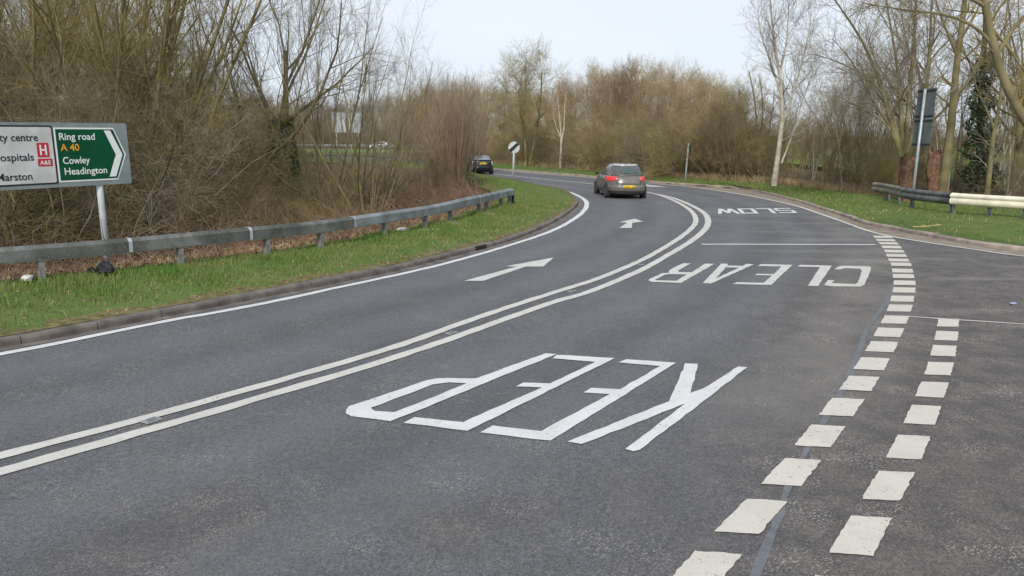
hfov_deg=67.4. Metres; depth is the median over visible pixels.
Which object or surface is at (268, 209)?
shrub
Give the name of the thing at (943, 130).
sapling
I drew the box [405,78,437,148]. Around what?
bare tree
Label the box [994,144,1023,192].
shrub
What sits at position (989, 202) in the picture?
crash barrier
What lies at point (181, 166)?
shrub
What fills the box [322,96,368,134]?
bare tree
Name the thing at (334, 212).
shrub
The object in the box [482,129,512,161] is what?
shrub
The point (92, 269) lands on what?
rubbish bag
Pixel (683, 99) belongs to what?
shrub
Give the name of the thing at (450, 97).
bare tree
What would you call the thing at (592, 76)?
bare tree
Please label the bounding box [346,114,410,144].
shrub
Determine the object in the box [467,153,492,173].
car
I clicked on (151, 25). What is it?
bare tree
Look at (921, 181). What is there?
shrub
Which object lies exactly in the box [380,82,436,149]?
bare tree
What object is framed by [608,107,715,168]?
shrub
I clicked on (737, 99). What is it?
bare tree
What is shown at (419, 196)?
shrub
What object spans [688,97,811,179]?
shrub
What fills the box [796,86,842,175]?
sapling
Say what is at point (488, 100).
bare tree
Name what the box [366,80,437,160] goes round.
bare tree
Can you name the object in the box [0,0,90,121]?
bare tree
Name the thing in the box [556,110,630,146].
shrub
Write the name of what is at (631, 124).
shrub
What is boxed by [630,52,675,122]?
bare tree
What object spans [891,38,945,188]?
sapling
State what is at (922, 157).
bare tree
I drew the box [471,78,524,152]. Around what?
bare tree
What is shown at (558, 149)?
shrub
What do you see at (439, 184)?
shrub
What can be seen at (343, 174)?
shrub
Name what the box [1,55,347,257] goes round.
shrub
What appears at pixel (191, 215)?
shrub
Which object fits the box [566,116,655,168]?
shrub
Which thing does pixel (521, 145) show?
shrub
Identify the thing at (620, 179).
car
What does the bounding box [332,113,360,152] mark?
road sign
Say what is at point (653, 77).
bare tree
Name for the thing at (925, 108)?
road sign
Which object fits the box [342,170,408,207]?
shrub
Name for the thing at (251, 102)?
shrub
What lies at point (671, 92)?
bare tree
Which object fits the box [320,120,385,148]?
shrub
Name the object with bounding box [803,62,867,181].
sapling
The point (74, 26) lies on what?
bare tree
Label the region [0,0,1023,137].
sky
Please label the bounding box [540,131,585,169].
shrub
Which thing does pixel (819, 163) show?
shrub
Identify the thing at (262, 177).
shrub
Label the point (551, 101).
bare tree
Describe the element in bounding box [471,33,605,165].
bare tree
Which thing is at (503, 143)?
shrub
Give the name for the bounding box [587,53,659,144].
bare tree
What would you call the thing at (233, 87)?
bare tree
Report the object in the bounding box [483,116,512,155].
shrub
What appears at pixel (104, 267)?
rubbish bag
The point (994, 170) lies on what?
shrub
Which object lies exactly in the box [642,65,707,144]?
bare tree
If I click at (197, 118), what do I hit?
shrub
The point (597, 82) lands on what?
bare tree
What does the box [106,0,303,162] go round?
willow tree
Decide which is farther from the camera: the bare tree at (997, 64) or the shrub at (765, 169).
the shrub at (765, 169)
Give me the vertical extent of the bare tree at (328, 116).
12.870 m
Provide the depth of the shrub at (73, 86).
25.92 m
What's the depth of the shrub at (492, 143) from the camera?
80.91 m
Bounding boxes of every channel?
[0,195,581,350]
[505,170,1023,255]
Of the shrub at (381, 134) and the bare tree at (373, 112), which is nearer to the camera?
the shrub at (381, 134)
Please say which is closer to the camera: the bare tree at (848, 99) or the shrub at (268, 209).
the shrub at (268, 209)
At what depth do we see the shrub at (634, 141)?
50.99 m
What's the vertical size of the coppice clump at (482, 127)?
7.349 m
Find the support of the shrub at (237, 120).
on the ground at (819, 176)
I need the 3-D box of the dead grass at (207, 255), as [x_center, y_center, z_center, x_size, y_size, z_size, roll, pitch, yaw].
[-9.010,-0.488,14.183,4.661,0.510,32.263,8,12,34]
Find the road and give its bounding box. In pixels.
[0,156,1023,575]
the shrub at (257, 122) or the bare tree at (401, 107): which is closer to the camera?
the shrub at (257, 122)
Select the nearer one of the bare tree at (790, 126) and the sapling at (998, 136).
the sapling at (998, 136)
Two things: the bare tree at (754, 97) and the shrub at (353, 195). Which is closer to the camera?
the shrub at (353, 195)
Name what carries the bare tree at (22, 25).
on the ground at (819, 176)
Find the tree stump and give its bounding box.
[925,147,941,191]
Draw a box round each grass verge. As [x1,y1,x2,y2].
[0,158,571,336]
[261,152,1023,245]
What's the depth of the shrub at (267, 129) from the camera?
52.51 m
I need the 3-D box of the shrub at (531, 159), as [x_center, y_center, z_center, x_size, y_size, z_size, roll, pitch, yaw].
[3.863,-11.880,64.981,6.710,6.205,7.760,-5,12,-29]
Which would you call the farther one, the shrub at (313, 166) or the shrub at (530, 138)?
the shrub at (530, 138)
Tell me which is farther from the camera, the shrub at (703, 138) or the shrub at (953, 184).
the shrub at (703, 138)
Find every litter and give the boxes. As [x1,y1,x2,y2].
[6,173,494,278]
[21,274,33,281]
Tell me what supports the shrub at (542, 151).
on the ground at (819, 176)
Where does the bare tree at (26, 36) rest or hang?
on the ground at (819, 176)
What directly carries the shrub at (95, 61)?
on the ground at (819, 176)
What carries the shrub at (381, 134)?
on the ground at (819, 176)
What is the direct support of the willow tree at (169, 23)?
on the ground at (819, 176)
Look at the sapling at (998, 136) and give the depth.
41.09 m
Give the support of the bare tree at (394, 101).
on the ground at (819, 176)
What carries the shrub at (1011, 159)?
on the ground at (819, 176)
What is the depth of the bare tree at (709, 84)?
81.37 m
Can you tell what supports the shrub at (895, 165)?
on the ground at (819, 176)
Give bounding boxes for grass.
[0,203,490,279]
[394,153,1003,197]
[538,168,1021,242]
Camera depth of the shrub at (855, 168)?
38.80 m
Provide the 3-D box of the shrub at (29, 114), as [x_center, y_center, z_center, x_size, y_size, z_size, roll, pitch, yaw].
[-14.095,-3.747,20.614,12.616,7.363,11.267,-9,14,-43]
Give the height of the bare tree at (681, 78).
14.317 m
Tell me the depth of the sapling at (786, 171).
45.01 m
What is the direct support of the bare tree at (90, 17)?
on the ground at (819, 176)
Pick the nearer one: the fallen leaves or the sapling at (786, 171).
the fallen leaves
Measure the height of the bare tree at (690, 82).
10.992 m
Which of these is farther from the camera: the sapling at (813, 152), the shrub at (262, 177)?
the sapling at (813, 152)
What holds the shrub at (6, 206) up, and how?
on the ground at (819, 176)
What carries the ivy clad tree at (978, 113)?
on the ground at (819, 176)
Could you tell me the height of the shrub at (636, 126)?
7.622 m
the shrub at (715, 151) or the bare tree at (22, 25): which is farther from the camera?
the shrub at (715, 151)
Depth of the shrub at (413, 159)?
74.27 m
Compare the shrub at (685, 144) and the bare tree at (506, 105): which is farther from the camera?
the bare tree at (506, 105)
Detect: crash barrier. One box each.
[0,188,513,280]
[296,144,401,148]
[872,182,1023,218]
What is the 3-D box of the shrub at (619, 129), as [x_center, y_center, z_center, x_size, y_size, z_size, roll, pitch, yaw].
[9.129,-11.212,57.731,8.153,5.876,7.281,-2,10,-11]
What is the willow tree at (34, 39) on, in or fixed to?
on the ground at (819, 176)
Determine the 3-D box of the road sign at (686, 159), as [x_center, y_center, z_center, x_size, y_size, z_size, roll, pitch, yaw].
[10.341,-7.427,45.479,0.237,2.351,0.458,3,10,0]
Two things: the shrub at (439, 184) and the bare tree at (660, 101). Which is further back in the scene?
the bare tree at (660, 101)
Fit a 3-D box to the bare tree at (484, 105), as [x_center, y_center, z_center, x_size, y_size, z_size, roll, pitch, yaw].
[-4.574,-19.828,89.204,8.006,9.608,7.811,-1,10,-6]
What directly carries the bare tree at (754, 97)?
on the ground at (819, 176)
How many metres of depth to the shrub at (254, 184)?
24.87 m
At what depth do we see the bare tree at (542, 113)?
95.01 m
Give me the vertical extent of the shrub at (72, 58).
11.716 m
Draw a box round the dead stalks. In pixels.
[0,159,503,276]
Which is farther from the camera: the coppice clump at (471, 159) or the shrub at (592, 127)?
the shrub at (592, 127)
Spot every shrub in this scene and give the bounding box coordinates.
[0,5,219,137]
[0,13,234,231]
[0,14,230,254]
[0,15,187,105]
[0,16,252,244]
[0,20,252,205]
[0,22,299,268]
[0,33,268,269]
[0,49,272,265]
[0,71,241,274]
[0,87,138,269]
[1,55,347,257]
[3,24,179,111]
[10,56,317,227]
[20,63,342,243]
[25,13,272,195]
[111,81,344,224]
[112,63,285,223]
[119,162,279,251]
[127,121,276,219]
[139,158,340,258]
[147,50,330,168]
[164,85,304,195]
[172,131,309,220]
[180,91,302,165]
[185,158,310,225]
[199,195,291,248]
[205,88,305,149]
[224,94,327,163]
[233,116,317,198]
[237,198,320,238]
[240,137,361,208]
[248,134,346,204]
[252,163,356,223]
[280,137,342,191]
[282,181,377,221]
[294,113,348,147]
[317,118,377,147]
[317,173,400,213]
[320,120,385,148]
[327,125,379,148]
[332,155,382,188]
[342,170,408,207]
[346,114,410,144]
[357,123,399,149]
[359,167,435,210]
[381,166,451,206]
[383,121,432,163]
[389,114,465,161]
[399,149,460,192]
[414,147,478,174]
[459,123,503,162]
[474,129,519,159]
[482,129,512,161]
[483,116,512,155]
[483,127,518,163]
[485,118,550,162]
[485,128,528,161]
[492,117,557,164]
[495,121,573,162]
[502,127,547,164]
[508,112,587,165]
[509,115,591,166]
[520,127,558,166]
[521,124,576,156]
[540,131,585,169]
[547,129,596,167]
[548,125,608,167]
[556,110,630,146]
[556,122,627,168]
[561,113,634,170]
[562,115,606,155]
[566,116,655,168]
[575,99,672,169]
[580,98,664,169]
[582,113,655,170]
[596,78,776,170]
[605,107,688,176]
[606,99,680,170]
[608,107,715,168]
[613,109,665,149]
[617,90,734,172]
[624,101,731,179]
[633,102,776,175]
[637,116,688,177]
[640,69,836,180]
[644,104,760,175]
[646,89,762,177]
[654,109,780,177]
[673,94,791,179]
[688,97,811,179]
[712,106,815,180]
[727,119,815,179]
[771,116,834,170]
[788,121,877,169]
[795,126,926,189]
[799,139,846,174]
[816,139,925,186]
[832,133,923,193]
[853,140,951,189]
[870,141,969,189]
[872,142,934,184]
[898,130,973,172]
[919,154,986,192]
[924,144,995,190]
[952,143,1023,193]
[952,144,1023,195]
[953,139,1023,172]
[975,139,1023,196]
[988,131,1023,174]
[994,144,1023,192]
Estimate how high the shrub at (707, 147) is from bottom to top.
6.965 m
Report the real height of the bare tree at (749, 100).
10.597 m
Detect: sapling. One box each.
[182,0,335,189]
[713,84,748,170]
[763,85,810,179]
[788,84,837,179]
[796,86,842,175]
[802,77,844,180]
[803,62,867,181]
[814,75,877,183]
[817,75,874,184]
[830,90,883,181]
[844,80,885,186]
[847,63,907,176]
[847,90,912,186]
[849,97,886,183]
[873,89,915,163]
[880,74,916,165]
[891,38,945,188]
[911,78,971,190]
[916,66,957,153]
[941,46,994,189]
[951,0,1022,194]
[957,68,1012,178]
[978,9,1023,194]
[987,55,1023,183]
[988,0,1023,91]
[990,71,1014,145]
[1002,3,1023,196]
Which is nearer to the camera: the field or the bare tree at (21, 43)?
the bare tree at (21, 43)
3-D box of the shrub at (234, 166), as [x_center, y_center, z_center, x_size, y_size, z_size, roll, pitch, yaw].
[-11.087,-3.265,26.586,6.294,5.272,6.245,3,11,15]
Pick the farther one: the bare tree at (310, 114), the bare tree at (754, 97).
the bare tree at (310, 114)
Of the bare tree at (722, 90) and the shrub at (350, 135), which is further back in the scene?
the shrub at (350, 135)
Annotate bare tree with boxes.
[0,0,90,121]
[0,0,157,48]
[1,0,84,90]
[1,0,114,115]
[1,0,182,115]
[3,0,154,78]
[6,0,138,65]
[63,0,225,103]
[82,0,245,103]
[196,0,408,220]
[253,97,280,126]
[290,93,325,131]
[297,101,320,134]
[300,96,332,140]
[316,100,345,147]
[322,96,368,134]
[360,94,394,139]
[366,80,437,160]
[366,91,400,135]
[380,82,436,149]
[383,92,405,147]
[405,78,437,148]
[410,69,480,112]
[414,79,458,140]
[434,81,469,131]
[436,70,492,141]
[462,78,505,137]
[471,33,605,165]
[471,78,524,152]
[475,78,501,134]
[485,82,542,137]
[488,79,518,139]
[511,91,556,138]
[526,86,561,136]
[535,72,591,136]
[541,79,567,137]
[552,75,591,126]
[553,69,612,145]
[564,59,624,128]
[578,55,633,118]
[584,58,648,136]
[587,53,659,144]
[588,65,630,139]
[604,52,656,132]
[614,57,687,131]
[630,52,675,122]
[635,56,676,125]
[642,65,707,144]
[642,66,700,125]
[654,58,714,123]
[664,65,715,121]
[674,60,731,119]
[684,67,731,133]
[693,75,739,122]
[706,78,751,129]
[717,79,752,128]
[721,80,769,120]
[731,55,778,177]
[767,112,814,142]
[786,10,938,174]
[823,0,1017,189]
[841,0,1023,126]
[882,0,1023,191]
[922,0,1023,189]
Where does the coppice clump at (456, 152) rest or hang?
on the ground at (819, 176)
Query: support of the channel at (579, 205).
on the road
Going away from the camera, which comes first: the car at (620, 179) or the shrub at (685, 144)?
the car at (620, 179)
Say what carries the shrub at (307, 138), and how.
on the ground at (819, 176)
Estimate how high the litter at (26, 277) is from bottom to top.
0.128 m
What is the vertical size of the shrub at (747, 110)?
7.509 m
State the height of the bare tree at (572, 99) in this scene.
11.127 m
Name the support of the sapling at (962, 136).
on the ground at (819, 176)
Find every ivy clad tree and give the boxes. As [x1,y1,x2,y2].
[182,0,425,220]
[933,0,1023,195]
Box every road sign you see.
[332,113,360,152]
[684,142,690,179]
[911,88,936,188]
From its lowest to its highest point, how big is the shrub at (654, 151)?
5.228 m
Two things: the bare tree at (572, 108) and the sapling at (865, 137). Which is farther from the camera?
the bare tree at (572, 108)
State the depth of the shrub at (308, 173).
31.20 m
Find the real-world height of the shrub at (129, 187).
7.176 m
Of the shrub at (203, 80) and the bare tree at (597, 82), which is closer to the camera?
the shrub at (203, 80)
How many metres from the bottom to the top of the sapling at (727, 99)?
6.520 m
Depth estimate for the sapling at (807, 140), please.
45.77 m
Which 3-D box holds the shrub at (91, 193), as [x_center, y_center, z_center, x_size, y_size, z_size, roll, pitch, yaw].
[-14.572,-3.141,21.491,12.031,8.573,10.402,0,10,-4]
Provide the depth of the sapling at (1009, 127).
32.94 m
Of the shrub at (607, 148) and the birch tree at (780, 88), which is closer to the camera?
the birch tree at (780, 88)
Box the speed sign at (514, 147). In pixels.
[508,142,519,178]
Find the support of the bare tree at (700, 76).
on the ground at (819, 176)
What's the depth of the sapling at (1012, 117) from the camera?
43.13 m
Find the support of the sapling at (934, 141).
on the ground at (819, 176)
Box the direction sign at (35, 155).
[0,122,131,261]
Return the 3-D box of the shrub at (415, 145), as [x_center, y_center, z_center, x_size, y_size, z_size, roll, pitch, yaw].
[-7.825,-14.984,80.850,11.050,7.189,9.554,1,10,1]
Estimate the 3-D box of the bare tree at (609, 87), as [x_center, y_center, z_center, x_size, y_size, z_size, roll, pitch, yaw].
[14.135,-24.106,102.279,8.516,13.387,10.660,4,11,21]
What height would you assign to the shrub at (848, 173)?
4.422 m
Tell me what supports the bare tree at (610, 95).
on the ground at (819, 176)
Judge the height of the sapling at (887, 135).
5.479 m
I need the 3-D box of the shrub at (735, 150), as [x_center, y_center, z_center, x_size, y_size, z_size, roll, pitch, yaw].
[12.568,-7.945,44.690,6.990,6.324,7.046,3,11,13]
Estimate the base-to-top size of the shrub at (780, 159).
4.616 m
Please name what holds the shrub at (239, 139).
on the ground at (819, 176)
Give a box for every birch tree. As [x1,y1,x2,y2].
[539,71,573,166]
[736,0,828,185]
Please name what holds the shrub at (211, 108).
on the ground at (819, 176)
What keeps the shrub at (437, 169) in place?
on the ground at (819, 176)
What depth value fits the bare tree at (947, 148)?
30.48 m
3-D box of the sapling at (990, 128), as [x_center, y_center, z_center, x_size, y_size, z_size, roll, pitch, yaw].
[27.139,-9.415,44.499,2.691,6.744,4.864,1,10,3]
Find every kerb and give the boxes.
[0,177,577,347]
[418,160,1023,250]
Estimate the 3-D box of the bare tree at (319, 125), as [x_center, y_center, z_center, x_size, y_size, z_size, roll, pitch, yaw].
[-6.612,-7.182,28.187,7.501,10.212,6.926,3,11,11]
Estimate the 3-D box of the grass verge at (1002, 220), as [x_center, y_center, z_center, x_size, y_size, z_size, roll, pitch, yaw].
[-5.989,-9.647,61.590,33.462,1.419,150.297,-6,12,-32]
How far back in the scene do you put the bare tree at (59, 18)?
40.84 m
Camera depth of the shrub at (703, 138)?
49.44 m
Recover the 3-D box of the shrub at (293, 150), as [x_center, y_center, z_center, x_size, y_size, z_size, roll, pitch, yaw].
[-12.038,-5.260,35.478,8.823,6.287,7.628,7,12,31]
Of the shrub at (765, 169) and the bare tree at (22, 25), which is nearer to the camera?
the bare tree at (22, 25)
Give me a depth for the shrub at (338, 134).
171.59 m
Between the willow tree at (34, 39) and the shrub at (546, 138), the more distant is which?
the shrub at (546, 138)
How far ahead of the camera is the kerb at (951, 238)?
23.64 m
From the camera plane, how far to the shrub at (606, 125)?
53.89 m
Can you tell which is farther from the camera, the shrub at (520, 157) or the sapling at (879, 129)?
the shrub at (520, 157)
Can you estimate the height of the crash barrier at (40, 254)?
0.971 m
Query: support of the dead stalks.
on the ground at (819, 176)
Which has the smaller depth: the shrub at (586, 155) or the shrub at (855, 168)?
the shrub at (855, 168)
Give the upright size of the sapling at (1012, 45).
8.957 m
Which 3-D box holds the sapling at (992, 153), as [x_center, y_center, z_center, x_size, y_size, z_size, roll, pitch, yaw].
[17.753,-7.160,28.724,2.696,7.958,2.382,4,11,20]
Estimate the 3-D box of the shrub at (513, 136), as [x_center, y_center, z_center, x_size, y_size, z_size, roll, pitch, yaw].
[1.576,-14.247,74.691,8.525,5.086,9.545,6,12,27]
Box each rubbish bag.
[87,267,95,273]
[95,261,114,275]
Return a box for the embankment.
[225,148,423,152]
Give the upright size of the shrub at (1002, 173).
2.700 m
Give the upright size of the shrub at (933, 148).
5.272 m
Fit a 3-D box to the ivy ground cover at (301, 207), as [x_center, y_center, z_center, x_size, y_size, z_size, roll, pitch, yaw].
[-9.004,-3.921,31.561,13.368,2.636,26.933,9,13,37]
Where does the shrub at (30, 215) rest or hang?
on the ground at (819, 176)
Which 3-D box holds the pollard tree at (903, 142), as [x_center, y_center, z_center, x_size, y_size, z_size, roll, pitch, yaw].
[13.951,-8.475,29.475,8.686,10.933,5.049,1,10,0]
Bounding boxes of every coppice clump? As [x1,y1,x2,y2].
[406,81,466,169]
[414,69,474,176]
[416,72,510,188]
[420,64,500,185]
[423,81,488,166]
[451,79,507,172]
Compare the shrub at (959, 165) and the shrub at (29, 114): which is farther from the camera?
the shrub at (959, 165)
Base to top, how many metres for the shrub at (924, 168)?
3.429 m
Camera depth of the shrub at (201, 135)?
24.37 m
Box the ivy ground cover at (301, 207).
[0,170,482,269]
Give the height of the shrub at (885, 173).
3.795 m
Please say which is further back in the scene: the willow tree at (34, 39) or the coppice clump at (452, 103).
the coppice clump at (452, 103)
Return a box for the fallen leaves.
[2,186,569,332]
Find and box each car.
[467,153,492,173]
[594,163,646,197]
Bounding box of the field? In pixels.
[781,149,1022,190]
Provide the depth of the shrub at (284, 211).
20.25 m
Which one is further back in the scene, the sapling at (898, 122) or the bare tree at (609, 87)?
the bare tree at (609, 87)
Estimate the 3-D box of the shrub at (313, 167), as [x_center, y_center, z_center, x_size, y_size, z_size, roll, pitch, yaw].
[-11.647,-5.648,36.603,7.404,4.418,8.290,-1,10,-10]
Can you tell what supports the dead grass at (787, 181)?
on the ground at (819, 176)
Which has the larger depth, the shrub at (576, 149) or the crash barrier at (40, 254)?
the shrub at (576, 149)
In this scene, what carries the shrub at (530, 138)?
on the ground at (819, 176)
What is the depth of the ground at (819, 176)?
43.81 m
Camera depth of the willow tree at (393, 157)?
24.99 m
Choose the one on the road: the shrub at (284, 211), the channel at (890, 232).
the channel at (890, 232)
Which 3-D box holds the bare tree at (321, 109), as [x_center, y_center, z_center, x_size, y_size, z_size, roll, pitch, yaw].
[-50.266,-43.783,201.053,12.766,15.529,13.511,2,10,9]
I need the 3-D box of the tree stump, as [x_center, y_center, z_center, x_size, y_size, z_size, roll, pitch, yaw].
[16.600,-4.441,30.265,0.541,2.229,0.666,9,13,39]
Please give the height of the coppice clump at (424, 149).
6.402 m
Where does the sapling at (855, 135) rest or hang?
on the ground at (819, 176)
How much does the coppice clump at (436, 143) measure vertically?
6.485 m
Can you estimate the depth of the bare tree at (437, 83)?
101.16 m
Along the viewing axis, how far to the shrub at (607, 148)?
55.63 m
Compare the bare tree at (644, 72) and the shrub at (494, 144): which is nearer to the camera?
the shrub at (494, 144)
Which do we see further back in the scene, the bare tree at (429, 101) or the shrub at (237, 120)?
the bare tree at (429, 101)
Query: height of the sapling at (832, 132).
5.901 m
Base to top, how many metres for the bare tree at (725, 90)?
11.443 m
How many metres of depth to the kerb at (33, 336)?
11.85 m
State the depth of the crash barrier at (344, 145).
153.56 m
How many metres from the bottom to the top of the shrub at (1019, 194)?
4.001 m
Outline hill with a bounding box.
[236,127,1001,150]
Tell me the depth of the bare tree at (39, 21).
51.30 m
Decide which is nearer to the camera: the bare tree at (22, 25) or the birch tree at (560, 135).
the bare tree at (22, 25)
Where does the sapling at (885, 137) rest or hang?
on the ground at (819, 176)
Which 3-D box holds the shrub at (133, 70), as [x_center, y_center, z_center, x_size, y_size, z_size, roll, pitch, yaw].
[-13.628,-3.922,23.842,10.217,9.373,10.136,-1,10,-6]
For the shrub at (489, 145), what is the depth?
74.27 m
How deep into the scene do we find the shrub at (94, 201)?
17.20 m
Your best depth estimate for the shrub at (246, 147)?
29.29 m
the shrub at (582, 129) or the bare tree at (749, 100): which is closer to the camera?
the shrub at (582, 129)
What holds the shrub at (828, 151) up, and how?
on the ground at (819, 176)
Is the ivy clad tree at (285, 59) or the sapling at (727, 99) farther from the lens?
the sapling at (727, 99)
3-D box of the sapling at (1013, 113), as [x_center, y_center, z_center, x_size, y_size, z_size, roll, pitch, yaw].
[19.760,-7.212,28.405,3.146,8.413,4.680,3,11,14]
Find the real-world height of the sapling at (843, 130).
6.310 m
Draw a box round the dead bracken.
[0,156,509,279]
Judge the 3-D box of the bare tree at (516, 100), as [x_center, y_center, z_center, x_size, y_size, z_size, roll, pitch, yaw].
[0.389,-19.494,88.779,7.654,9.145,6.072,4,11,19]
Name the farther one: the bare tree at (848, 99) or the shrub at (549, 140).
the shrub at (549, 140)
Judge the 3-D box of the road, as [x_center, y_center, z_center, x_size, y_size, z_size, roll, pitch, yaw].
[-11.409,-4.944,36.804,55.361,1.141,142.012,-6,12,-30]
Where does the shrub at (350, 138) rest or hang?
on the ground at (819, 176)
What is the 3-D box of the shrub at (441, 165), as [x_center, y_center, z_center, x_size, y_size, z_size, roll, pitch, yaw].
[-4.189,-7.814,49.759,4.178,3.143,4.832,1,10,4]
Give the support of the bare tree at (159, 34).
on the ground at (819, 176)
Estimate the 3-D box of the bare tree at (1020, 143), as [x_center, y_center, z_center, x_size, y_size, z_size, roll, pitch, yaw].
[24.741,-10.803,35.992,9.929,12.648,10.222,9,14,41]
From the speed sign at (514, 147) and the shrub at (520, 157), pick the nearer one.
the speed sign at (514, 147)
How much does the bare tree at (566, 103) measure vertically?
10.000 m
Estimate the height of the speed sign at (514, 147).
2.459 m
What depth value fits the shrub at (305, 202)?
25.57 m
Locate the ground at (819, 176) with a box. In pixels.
[0,152,1018,336]
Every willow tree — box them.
[0,0,251,225]
[0,0,300,221]
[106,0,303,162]
[243,0,460,217]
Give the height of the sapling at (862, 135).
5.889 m
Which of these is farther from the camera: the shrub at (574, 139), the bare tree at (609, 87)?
the bare tree at (609, 87)
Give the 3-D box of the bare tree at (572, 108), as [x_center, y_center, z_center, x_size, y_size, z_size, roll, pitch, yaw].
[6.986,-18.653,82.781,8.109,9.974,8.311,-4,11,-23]
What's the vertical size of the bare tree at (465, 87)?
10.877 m
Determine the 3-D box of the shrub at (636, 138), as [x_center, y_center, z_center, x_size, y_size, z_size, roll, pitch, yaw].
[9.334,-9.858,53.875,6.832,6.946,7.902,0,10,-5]
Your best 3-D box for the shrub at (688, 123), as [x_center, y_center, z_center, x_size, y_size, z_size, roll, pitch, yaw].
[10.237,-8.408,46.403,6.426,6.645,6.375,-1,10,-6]
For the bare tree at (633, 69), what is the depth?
94.29 m
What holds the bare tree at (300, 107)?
on the ground at (819, 176)
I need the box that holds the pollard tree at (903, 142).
[768,0,980,200]
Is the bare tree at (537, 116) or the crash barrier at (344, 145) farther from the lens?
the crash barrier at (344, 145)
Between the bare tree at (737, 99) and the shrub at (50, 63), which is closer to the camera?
the shrub at (50, 63)
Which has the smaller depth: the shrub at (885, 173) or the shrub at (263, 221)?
the shrub at (263, 221)
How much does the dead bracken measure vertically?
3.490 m
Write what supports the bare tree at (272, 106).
on the ground at (819, 176)
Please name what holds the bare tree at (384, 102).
on the ground at (819, 176)
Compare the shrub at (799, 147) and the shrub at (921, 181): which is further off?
the shrub at (799, 147)

